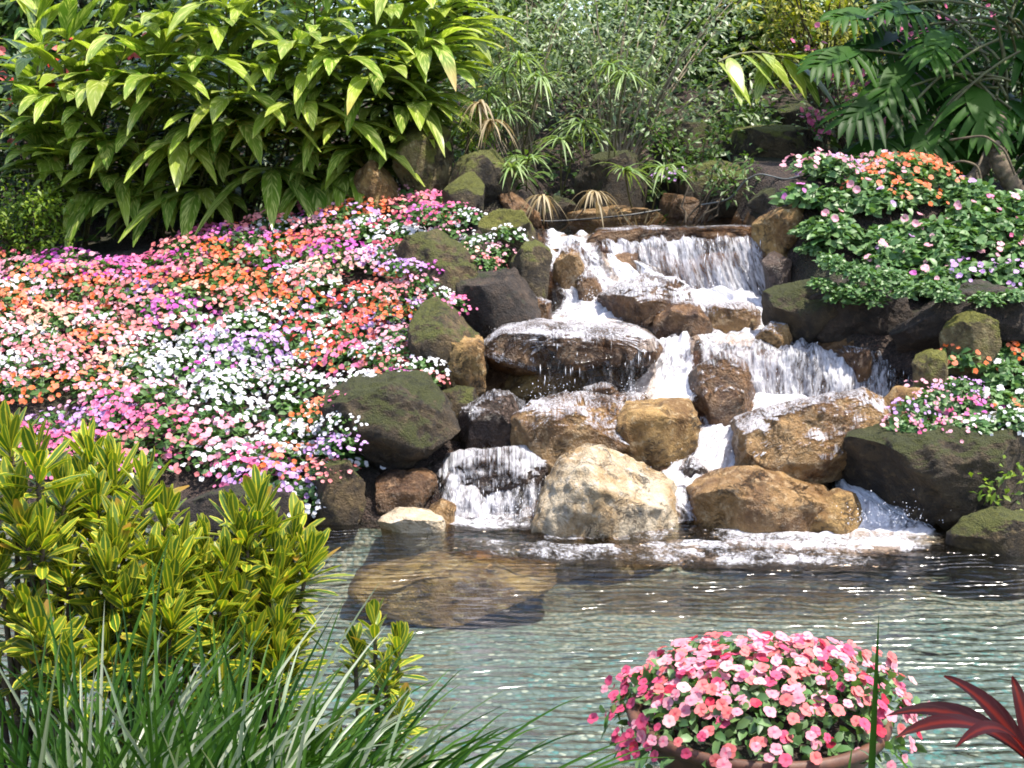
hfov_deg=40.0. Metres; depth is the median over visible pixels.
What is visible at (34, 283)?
impatiens plant
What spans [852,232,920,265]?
impatiens plant
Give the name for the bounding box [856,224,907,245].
impatiens plant
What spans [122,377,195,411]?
impatiens plant
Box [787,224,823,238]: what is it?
impatiens plant
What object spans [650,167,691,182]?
impatiens plant
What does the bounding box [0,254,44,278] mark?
impatiens plant
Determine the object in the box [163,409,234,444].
impatiens plant
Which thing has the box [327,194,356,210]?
impatiens plant
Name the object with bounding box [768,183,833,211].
impatiens plant
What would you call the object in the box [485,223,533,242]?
impatiens plant
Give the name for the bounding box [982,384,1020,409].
impatiens plant
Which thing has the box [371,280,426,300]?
impatiens plant
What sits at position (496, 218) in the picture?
boulder
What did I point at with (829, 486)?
boulder
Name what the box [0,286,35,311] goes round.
impatiens plant
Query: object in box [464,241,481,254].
impatiens plant
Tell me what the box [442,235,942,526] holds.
water spray
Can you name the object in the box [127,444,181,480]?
impatiens plant
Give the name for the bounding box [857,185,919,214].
impatiens plant
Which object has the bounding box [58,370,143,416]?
impatiens plant
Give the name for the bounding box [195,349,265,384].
impatiens plant
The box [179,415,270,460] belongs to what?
impatiens plant
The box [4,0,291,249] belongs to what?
ginger plant
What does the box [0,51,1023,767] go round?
ground
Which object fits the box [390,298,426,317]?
impatiens plant
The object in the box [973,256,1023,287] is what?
impatiens plant
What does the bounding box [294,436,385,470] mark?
impatiens plant
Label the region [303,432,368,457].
impatiens plant
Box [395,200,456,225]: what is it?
impatiens plant
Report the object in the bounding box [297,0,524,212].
ginger plant
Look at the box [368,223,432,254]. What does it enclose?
impatiens plant
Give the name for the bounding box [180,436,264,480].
impatiens plant
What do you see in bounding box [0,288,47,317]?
impatiens plant
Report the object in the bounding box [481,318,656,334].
rapids
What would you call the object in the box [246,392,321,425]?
impatiens plant
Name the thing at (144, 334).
impatiens plant
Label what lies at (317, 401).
impatiens plant
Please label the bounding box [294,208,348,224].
impatiens plant
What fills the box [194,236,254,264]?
impatiens plant
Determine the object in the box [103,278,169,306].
impatiens plant
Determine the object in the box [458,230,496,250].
impatiens plant
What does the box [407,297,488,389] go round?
boulder
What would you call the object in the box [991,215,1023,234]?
impatiens plant
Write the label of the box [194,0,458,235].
ginger plant
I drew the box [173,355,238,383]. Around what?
impatiens plant
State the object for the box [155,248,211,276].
impatiens plant
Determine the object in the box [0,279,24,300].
impatiens plant
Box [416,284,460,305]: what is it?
impatiens plant
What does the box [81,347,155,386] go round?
impatiens plant
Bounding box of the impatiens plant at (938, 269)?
[912,258,964,287]
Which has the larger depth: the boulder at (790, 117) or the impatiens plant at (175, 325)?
the boulder at (790, 117)
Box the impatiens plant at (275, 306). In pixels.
[232,297,298,322]
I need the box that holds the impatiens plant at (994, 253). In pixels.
[977,239,1023,264]
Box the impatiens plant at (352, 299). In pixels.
[341,282,405,306]
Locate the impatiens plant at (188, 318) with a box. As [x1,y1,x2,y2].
[146,302,213,337]
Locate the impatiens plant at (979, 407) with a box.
[933,393,1005,416]
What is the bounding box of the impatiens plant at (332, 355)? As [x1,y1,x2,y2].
[303,338,376,377]
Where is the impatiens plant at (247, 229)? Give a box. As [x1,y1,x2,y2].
[218,226,277,245]
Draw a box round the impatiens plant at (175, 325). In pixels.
[130,312,206,338]
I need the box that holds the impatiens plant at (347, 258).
[343,247,391,275]
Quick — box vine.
[968,455,1023,509]
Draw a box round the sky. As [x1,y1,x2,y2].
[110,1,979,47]
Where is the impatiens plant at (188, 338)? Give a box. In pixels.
[163,325,227,358]
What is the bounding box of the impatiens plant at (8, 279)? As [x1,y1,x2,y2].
[0,276,30,289]
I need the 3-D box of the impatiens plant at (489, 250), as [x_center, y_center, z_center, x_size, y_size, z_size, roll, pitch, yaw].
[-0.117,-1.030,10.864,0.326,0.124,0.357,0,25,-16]
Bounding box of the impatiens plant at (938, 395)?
[912,386,960,411]
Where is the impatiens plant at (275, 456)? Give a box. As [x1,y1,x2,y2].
[238,440,330,482]
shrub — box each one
[0,21,165,232]
[0,174,90,261]
[0,400,128,767]
[47,416,224,756]
[93,6,440,220]
[140,464,354,767]
[318,597,427,766]
[436,0,613,171]
[446,112,501,162]
[454,0,756,135]
[518,0,805,164]
[612,107,736,193]
[678,143,760,225]
[698,81,785,135]
[719,0,889,123]
[780,8,938,150]
[796,106,843,153]
[818,0,1023,159]
[845,0,1023,148]
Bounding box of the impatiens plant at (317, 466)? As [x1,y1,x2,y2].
[293,456,357,482]
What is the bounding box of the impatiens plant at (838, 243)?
[801,219,871,252]
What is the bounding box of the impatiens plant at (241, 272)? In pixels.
[198,266,264,301]
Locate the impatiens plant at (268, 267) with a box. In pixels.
[245,257,305,278]
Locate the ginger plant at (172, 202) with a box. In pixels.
[77,0,382,246]
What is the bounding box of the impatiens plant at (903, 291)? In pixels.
[891,281,927,300]
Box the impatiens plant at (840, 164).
[794,152,866,183]
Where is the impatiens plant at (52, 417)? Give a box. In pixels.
[23,404,81,435]
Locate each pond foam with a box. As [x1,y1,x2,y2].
[445,512,532,532]
[449,537,721,568]
[522,528,696,543]
[601,539,899,571]
[688,527,951,555]
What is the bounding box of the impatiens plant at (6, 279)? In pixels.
[0,273,30,295]
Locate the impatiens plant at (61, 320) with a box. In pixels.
[25,308,95,338]
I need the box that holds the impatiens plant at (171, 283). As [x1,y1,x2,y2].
[140,273,205,297]
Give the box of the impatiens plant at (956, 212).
[939,199,987,228]
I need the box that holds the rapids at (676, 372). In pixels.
[623,331,698,403]
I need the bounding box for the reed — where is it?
[868,617,878,767]
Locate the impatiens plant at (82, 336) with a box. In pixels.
[69,323,149,354]
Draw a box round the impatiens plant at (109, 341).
[93,325,167,357]
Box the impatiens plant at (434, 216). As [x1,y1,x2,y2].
[418,209,460,225]
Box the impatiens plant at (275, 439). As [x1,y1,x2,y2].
[244,427,307,460]
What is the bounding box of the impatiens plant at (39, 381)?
[0,367,61,404]
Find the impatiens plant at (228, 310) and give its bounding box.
[205,294,280,330]
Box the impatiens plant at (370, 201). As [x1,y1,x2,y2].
[337,195,393,219]
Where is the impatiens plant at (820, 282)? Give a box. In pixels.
[806,277,838,292]
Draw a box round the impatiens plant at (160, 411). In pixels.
[115,399,198,436]
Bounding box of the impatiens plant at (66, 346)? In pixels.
[16,333,99,360]
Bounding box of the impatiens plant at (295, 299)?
[262,288,331,310]
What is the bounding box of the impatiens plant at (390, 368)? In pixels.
[382,366,411,371]
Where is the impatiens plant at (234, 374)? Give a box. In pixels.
[199,364,273,396]
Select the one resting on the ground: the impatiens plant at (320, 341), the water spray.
the impatiens plant at (320, 341)
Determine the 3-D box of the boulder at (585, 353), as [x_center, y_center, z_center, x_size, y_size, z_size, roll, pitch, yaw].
[0.386,-0.258,10.041,1.353,0.358,0.870,0,9,0]
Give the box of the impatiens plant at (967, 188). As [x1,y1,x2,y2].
[936,185,985,203]
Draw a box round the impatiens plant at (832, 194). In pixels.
[806,185,853,213]
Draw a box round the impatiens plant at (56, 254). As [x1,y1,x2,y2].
[23,246,91,268]
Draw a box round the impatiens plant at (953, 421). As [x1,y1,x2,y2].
[929,415,976,442]
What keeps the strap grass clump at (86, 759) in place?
on the ground
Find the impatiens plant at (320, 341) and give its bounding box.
[300,329,355,358]
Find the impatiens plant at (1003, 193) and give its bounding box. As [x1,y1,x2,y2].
[991,190,1021,217]
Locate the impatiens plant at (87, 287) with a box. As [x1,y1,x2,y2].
[55,275,126,309]
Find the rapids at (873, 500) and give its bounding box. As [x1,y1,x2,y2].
[752,479,944,545]
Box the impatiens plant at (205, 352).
[199,341,262,369]
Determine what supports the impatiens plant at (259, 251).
on the ground
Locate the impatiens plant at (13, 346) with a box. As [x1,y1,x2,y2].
[0,333,38,359]
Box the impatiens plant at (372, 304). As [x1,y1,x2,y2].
[358,293,418,317]
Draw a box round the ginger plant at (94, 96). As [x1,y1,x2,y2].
[0,0,198,250]
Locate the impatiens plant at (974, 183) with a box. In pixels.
[938,175,1000,204]
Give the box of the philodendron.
[796,0,1023,193]
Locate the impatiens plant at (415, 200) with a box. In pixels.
[388,190,442,210]
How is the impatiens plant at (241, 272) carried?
on the ground
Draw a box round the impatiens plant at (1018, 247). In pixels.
[995,238,1023,261]
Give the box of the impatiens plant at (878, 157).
[860,155,895,167]
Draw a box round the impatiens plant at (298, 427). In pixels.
[244,418,327,454]
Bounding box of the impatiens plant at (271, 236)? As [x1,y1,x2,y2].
[249,230,295,247]
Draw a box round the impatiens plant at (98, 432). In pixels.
[41,427,122,454]
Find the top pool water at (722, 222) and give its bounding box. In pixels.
[542,217,750,235]
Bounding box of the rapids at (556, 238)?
[541,228,623,323]
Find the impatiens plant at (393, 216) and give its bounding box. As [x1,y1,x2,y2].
[371,210,426,228]
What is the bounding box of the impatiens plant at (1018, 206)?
[1000,189,1023,217]
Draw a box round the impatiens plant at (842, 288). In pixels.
[834,281,867,297]
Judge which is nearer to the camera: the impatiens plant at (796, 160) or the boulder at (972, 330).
the boulder at (972, 330)
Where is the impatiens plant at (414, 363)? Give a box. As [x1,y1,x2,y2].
[395,354,450,376]
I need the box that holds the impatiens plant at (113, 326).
[76,314,157,348]
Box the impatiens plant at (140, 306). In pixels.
[117,290,174,328]
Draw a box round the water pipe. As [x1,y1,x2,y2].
[541,209,659,221]
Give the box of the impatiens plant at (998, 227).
[962,206,1023,240]
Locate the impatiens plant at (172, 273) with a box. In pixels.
[154,260,221,286]
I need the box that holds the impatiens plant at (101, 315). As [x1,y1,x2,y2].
[57,306,119,331]
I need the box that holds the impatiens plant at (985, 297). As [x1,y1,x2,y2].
[966,290,1005,307]
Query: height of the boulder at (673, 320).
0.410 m
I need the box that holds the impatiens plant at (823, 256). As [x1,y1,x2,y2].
[812,252,846,265]
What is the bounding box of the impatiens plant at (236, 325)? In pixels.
[213,308,291,337]
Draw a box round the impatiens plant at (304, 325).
[266,310,338,346]
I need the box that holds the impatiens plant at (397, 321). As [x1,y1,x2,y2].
[352,308,412,334]
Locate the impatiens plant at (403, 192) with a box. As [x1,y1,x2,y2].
[397,184,421,203]
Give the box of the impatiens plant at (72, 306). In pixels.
[36,298,97,324]
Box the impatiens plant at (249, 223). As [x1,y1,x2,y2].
[229,221,268,240]
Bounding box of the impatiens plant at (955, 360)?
[936,343,997,373]
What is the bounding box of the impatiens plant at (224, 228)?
[202,220,247,242]
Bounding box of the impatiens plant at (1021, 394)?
[1007,389,1023,405]
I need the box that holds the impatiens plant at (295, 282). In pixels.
[274,263,343,293]
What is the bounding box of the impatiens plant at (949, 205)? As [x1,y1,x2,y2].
[933,189,974,211]
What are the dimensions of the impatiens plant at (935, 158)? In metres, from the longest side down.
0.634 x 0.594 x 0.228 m
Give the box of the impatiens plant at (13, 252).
[0,246,47,271]
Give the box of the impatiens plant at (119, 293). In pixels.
[82,276,151,307]
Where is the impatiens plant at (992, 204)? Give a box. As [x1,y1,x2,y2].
[945,193,1016,217]
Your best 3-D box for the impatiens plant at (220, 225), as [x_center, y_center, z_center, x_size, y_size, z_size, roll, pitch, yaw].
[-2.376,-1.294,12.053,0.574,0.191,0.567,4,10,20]
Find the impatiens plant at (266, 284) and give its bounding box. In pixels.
[234,269,298,299]
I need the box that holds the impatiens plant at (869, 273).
[846,264,883,285]
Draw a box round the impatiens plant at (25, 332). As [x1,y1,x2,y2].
[0,322,58,348]
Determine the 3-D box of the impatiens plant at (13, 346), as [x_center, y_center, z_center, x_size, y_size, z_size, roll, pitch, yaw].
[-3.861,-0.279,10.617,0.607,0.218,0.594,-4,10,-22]
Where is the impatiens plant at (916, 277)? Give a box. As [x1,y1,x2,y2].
[890,269,953,298]
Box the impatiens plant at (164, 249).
[148,234,212,261]
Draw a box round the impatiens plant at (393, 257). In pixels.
[354,245,400,268]
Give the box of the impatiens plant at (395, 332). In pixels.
[369,323,408,347]
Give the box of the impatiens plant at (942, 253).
[911,241,968,268]
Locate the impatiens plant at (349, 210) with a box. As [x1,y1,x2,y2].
[318,202,382,228]
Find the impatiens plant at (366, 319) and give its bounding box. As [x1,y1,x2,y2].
[327,307,396,339]
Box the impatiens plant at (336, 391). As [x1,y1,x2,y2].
[320,390,339,405]
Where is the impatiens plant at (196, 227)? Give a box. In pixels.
[174,222,218,246]
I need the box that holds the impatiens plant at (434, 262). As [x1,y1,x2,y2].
[427,259,444,273]
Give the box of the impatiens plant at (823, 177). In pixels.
[795,153,862,181]
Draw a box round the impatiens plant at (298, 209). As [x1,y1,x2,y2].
[278,201,305,220]
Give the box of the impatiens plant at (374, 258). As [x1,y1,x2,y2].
[348,242,398,267]
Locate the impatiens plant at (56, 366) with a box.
[31,353,108,378]
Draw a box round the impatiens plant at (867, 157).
[855,149,893,168]
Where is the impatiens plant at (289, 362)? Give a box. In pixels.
[264,349,323,381]
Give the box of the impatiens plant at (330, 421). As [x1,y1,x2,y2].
[312,411,367,437]
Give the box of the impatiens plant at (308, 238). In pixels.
[282,230,345,252]
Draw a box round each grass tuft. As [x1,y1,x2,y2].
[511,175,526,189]
[619,211,670,226]
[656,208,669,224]
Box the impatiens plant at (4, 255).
[0,251,23,271]
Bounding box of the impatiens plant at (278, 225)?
[250,215,309,235]
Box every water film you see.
[438,445,544,504]
[460,389,516,414]
[484,318,660,371]
[513,390,625,443]
[578,376,621,391]
[591,225,750,250]
[596,271,694,302]
[608,391,648,400]
[654,299,708,316]
[679,455,708,472]
[687,351,750,374]
[704,301,760,327]
[731,386,890,456]
[755,321,787,336]
[836,345,871,354]
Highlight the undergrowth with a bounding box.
[0,30,1023,250]
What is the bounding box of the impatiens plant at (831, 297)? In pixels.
[819,291,857,307]
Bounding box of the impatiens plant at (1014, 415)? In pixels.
[988,404,1023,436]
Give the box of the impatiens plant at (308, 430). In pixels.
[279,407,322,437]
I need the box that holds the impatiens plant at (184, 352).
[153,346,214,375]
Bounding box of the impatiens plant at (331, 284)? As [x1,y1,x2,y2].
[293,276,348,297]
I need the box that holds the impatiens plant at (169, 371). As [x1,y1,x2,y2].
[137,352,215,393]
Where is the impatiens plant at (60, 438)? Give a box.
[19,420,96,454]
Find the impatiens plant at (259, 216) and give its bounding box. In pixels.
[239,209,306,230]
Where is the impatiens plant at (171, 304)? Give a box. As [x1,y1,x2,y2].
[140,291,222,330]
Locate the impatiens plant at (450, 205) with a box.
[437,201,477,215]
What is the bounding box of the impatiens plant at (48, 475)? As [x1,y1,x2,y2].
[25,448,72,480]
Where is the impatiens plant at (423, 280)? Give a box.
[399,273,439,289]
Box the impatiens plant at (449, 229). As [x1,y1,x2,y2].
[427,221,471,238]
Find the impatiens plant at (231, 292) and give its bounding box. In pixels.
[206,280,277,308]
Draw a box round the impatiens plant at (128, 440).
[97,430,160,463]
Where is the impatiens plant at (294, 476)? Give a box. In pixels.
[221,457,313,498]
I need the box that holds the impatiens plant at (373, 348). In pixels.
[347,340,404,359]
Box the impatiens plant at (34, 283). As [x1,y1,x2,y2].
[0,274,61,300]
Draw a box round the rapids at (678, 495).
[669,475,699,517]
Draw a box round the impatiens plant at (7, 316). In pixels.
[0,309,16,330]
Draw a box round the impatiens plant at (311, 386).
[257,368,335,400]
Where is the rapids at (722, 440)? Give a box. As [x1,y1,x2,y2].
[661,392,806,486]
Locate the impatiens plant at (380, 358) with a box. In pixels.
[353,338,410,372]
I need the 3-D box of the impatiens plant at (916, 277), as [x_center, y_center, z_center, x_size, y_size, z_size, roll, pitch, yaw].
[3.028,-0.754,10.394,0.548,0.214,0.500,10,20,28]
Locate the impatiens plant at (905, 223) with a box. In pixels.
[889,212,941,248]
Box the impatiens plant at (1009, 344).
[1002,342,1023,362]
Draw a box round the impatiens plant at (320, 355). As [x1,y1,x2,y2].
[293,340,369,372]
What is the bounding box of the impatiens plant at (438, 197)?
[395,189,445,223]
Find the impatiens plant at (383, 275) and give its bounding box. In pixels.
[373,268,408,287]
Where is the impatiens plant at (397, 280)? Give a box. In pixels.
[373,273,428,299]
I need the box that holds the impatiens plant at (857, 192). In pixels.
[834,177,892,217]
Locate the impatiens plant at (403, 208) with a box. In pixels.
[385,193,445,213]
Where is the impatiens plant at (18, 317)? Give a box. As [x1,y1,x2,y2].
[0,312,26,335]
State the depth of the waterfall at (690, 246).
11.20 m
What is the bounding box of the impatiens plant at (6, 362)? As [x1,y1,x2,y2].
[0,348,47,387]
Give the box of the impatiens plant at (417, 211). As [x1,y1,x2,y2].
[406,202,445,223]
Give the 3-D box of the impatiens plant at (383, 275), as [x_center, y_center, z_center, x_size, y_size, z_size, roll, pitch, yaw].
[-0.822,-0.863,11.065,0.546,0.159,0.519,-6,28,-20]
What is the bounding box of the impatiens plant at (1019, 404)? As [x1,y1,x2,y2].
[1006,397,1023,408]
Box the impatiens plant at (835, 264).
[818,255,849,274]
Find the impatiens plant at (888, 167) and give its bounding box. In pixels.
[859,158,913,186]
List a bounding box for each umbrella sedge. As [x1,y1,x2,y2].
[449,85,537,152]
[451,99,519,162]
[473,51,571,177]
[498,153,559,194]
[517,190,626,234]
[525,117,616,196]
[575,58,653,157]
[594,160,700,209]
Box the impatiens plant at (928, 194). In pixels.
[885,178,948,208]
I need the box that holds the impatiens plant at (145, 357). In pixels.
[112,344,182,373]
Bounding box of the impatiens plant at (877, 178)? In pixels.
[839,166,903,190]
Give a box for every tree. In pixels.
[0,0,108,95]
[1,0,257,82]
[86,0,406,83]
[294,0,573,83]
[453,0,755,72]
[532,0,845,82]
[705,0,971,61]
[809,0,1018,87]
[977,0,1020,31]
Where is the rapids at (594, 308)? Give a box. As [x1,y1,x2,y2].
[546,252,666,323]
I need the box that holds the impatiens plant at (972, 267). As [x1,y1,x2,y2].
[943,256,1011,284]
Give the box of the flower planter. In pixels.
[587,629,930,767]
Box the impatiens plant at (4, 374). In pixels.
[0,367,43,400]
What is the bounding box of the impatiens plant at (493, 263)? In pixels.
[471,252,509,270]
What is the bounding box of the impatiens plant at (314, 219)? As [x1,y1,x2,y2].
[292,213,353,231]
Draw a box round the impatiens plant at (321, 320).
[296,309,353,336]
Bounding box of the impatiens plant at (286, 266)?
[269,262,342,286]
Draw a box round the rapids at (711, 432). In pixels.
[699,400,758,438]
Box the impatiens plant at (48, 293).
[21,282,86,308]
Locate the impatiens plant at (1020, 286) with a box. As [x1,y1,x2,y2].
[1007,281,1023,289]
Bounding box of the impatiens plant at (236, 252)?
[206,244,273,272]
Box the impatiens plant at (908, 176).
[872,153,940,183]
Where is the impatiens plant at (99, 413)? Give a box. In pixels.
[59,396,140,437]
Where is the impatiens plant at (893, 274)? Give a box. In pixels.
[877,267,914,282]
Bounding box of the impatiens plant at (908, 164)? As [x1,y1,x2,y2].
[866,152,940,183]
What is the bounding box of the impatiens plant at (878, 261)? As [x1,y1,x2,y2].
[854,248,913,284]
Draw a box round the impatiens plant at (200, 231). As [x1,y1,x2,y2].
[192,224,228,242]
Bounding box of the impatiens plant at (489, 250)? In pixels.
[479,241,516,262]
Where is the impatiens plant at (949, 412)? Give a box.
[905,400,965,415]
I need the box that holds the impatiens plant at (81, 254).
[47,250,99,271]
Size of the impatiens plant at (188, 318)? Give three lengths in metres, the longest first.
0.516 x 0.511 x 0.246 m
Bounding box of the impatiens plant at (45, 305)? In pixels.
[8,301,79,339]
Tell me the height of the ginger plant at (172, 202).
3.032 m
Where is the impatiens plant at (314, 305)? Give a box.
[278,293,346,325]
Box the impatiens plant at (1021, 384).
[1006,372,1023,392]
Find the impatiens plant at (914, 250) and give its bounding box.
[872,234,930,263]
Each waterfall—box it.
[440,470,535,520]
[591,234,764,301]
[690,331,888,396]
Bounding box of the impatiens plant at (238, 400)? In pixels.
[188,391,270,431]
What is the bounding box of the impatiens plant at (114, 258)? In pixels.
[75,254,135,279]
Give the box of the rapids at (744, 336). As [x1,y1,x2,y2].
[663,286,791,346]
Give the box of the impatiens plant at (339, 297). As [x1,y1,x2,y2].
[327,280,400,309]
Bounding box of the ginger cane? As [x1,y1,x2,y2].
[717,51,855,134]
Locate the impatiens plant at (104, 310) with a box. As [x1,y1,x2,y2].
[59,300,134,334]
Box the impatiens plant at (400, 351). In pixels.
[383,340,417,360]
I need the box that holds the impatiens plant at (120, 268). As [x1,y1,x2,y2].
[96,253,167,286]
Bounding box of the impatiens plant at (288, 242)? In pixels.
[263,229,312,259]
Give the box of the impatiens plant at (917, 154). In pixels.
[884,149,934,164]
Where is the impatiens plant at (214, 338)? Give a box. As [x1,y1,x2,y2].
[193,328,261,357]
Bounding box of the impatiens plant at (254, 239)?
[209,226,273,250]
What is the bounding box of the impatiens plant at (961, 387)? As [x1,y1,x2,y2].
[930,375,984,397]
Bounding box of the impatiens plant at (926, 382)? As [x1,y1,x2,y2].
[904,377,964,402]
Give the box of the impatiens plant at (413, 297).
[384,278,427,308]
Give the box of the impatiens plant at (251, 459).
[206,441,303,486]
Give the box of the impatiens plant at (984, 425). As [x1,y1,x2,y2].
[951,413,1003,435]
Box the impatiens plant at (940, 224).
[911,214,968,252]
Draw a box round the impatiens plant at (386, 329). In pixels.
[352,319,407,349]
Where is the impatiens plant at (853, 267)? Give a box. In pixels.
[835,259,865,279]
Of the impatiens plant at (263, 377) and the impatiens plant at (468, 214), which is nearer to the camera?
the impatiens plant at (263, 377)
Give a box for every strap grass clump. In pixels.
[0,519,282,767]
[0,562,405,767]
[0,610,248,767]
[10,596,510,767]
[13,528,334,767]
[44,612,357,767]
[96,665,415,767]
[176,611,438,767]
[202,624,583,767]
[307,626,531,767]
[356,692,623,767]
[412,699,635,767]
[476,737,667,767]
[848,745,852,767]
[856,748,907,767]
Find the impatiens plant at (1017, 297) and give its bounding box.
[998,288,1023,302]
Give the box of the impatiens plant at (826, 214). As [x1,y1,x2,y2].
[799,208,864,240]
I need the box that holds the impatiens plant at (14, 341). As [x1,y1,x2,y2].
[0,326,46,358]
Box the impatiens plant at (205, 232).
[172,227,214,250]
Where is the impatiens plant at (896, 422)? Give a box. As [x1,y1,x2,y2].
[880,413,925,432]
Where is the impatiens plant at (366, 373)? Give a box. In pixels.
[329,368,376,387]
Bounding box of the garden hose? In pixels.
[701,173,799,205]
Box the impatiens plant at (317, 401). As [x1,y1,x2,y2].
[298,395,331,422]
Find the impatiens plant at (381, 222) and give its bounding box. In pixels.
[339,213,398,239]
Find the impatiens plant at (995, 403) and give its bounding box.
[987,399,1011,411]
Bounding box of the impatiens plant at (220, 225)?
[198,221,256,238]
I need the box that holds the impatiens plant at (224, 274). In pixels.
[186,266,248,291]
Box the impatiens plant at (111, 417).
[76,400,147,437]
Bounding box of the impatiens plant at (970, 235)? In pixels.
[936,226,996,251]
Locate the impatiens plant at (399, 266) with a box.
[374,258,426,277]
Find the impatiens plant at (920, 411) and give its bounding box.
[885,396,940,421]
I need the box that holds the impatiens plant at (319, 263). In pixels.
[296,251,363,284]
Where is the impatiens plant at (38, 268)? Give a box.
[5,262,76,293]
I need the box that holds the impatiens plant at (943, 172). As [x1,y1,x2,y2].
[917,159,963,186]
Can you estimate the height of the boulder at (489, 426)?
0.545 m
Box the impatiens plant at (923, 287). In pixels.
[911,279,948,295]
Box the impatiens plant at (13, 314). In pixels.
[0,300,41,326]
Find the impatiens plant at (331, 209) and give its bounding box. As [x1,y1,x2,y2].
[311,205,359,222]
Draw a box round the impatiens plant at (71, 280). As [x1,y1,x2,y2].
[63,266,118,288]
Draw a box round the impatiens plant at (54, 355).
[14,341,96,375]
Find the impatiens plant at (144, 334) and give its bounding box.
[119,327,184,353]
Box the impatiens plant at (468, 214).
[450,207,487,227]
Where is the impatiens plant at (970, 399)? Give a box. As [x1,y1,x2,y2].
[938,391,1006,415]
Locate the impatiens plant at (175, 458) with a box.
[161,437,232,476]
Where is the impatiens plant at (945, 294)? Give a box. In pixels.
[927,283,964,303]
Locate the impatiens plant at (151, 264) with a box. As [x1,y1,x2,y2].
[123,250,193,272]
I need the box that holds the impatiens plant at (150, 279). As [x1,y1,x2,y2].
[113,267,186,290]
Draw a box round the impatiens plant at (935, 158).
[906,152,957,180]
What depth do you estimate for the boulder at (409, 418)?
8.96 m
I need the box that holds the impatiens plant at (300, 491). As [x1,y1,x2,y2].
[272,471,325,517]
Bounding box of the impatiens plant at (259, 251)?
[234,240,305,270]
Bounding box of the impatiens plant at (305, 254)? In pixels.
[295,240,345,263]
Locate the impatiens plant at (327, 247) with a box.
[299,237,371,263]
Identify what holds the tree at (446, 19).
on the ground
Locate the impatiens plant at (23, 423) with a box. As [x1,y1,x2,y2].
[20,421,44,434]
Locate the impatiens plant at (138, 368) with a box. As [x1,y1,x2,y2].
[115,359,180,391]
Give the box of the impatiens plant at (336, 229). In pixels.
[305,223,360,245]
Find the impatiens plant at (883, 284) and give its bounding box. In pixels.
[864,279,897,298]
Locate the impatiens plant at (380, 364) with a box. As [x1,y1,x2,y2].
[361,350,409,371]
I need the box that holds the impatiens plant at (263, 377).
[244,365,305,388]
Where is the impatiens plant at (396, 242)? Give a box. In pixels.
[369,237,402,257]
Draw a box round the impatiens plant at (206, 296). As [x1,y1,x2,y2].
[159,279,226,310]
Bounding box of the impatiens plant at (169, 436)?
[127,410,206,449]
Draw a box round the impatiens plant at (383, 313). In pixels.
[361,301,414,322]
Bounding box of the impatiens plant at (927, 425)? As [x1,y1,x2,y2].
[908,417,946,433]
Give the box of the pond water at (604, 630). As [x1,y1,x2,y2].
[0,512,1023,767]
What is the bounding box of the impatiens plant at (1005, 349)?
[999,341,1023,365]
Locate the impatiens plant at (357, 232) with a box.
[335,222,401,244]
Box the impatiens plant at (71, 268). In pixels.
[33,259,109,289]
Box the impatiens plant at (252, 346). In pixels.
[218,329,300,369]
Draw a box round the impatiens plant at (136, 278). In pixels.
[107,269,154,294]
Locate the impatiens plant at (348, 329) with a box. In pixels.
[314,314,388,351]
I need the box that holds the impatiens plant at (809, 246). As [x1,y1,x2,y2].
[793,240,828,255]
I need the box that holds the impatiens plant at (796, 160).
[780,147,844,173]
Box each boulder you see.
[179,481,314,542]
[311,459,365,542]
[319,370,459,471]
[348,549,558,627]
[353,160,400,214]
[375,468,437,514]
[378,507,447,560]
[392,124,453,197]
[394,228,477,306]
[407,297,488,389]
[427,447,470,488]
[429,498,456,550]
[439,447,545,514]
[441,171,484,229]
[442,385,478,441]
[444,335,486,397]
[448,149,519,205]
[453,267,540,338]
[457,390,519,449]
[478,208,535,267]
[484,319,662,375]
[498,191,541,229]
[503,369,621,407]
[509,239,552,299]
[510,392,630,474]
[524,443,685,580]
[537,297,551,318]
[538,195,579,240]
[543,464,547,485]
[552,246,584,312]
[566,205,665,242]
[574,150,646,208]
[577,271,601,304]
[580,377,622,395]
[587,226,752,253]
[597,273,693,335]
[609,392,647,402]
[616,397,701,468]
[652,121,723,197]
[652,301,712,349]
[659,193,731,226]
[678,457,707,490]
[679,159,746,220]
[686,463,829,571]
[688,352,754,428]
[705,302,760,339]
[722,124,832,160]
[730,387,889,483]
[747,180,804,213]
[751,204,803,258]
[755,322,792,350]
[761,251,791,288]
[761,278,837,346]
[771,102,827,129]
[796,488,862,571]
[809,276,912,342]
[821,482,832,489]
[837,347,872,387]
[842,408,1023,534]
[884,386,920,415]
[888,279,1023,352]
[911,349,947,399]
[939,309,1001,379]
[945,506,1023,599]
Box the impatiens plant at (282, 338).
[255,324,321,360]
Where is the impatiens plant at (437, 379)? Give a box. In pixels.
[409,369,450,386]
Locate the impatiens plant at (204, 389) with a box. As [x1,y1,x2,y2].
[175,369,253,404]
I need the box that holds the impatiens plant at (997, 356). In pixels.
[964,350,1003,373]
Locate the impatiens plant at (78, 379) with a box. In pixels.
[45,365,129,397]
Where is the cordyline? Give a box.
[886,675,1023,758]
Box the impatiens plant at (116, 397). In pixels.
[80,386,168,422]
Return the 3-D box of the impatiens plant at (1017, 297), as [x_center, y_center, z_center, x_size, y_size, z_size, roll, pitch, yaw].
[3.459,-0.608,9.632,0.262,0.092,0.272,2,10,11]
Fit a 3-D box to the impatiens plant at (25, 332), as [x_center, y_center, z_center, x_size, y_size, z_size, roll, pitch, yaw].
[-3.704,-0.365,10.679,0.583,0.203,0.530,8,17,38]
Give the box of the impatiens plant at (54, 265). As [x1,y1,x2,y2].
[26,258,87,280]
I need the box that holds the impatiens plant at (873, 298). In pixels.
[852,290,891,308]
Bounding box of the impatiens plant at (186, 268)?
[174,252,237,276]
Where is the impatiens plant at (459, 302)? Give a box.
[422,292,477,315]
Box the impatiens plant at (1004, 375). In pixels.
[972,357,1023,389]

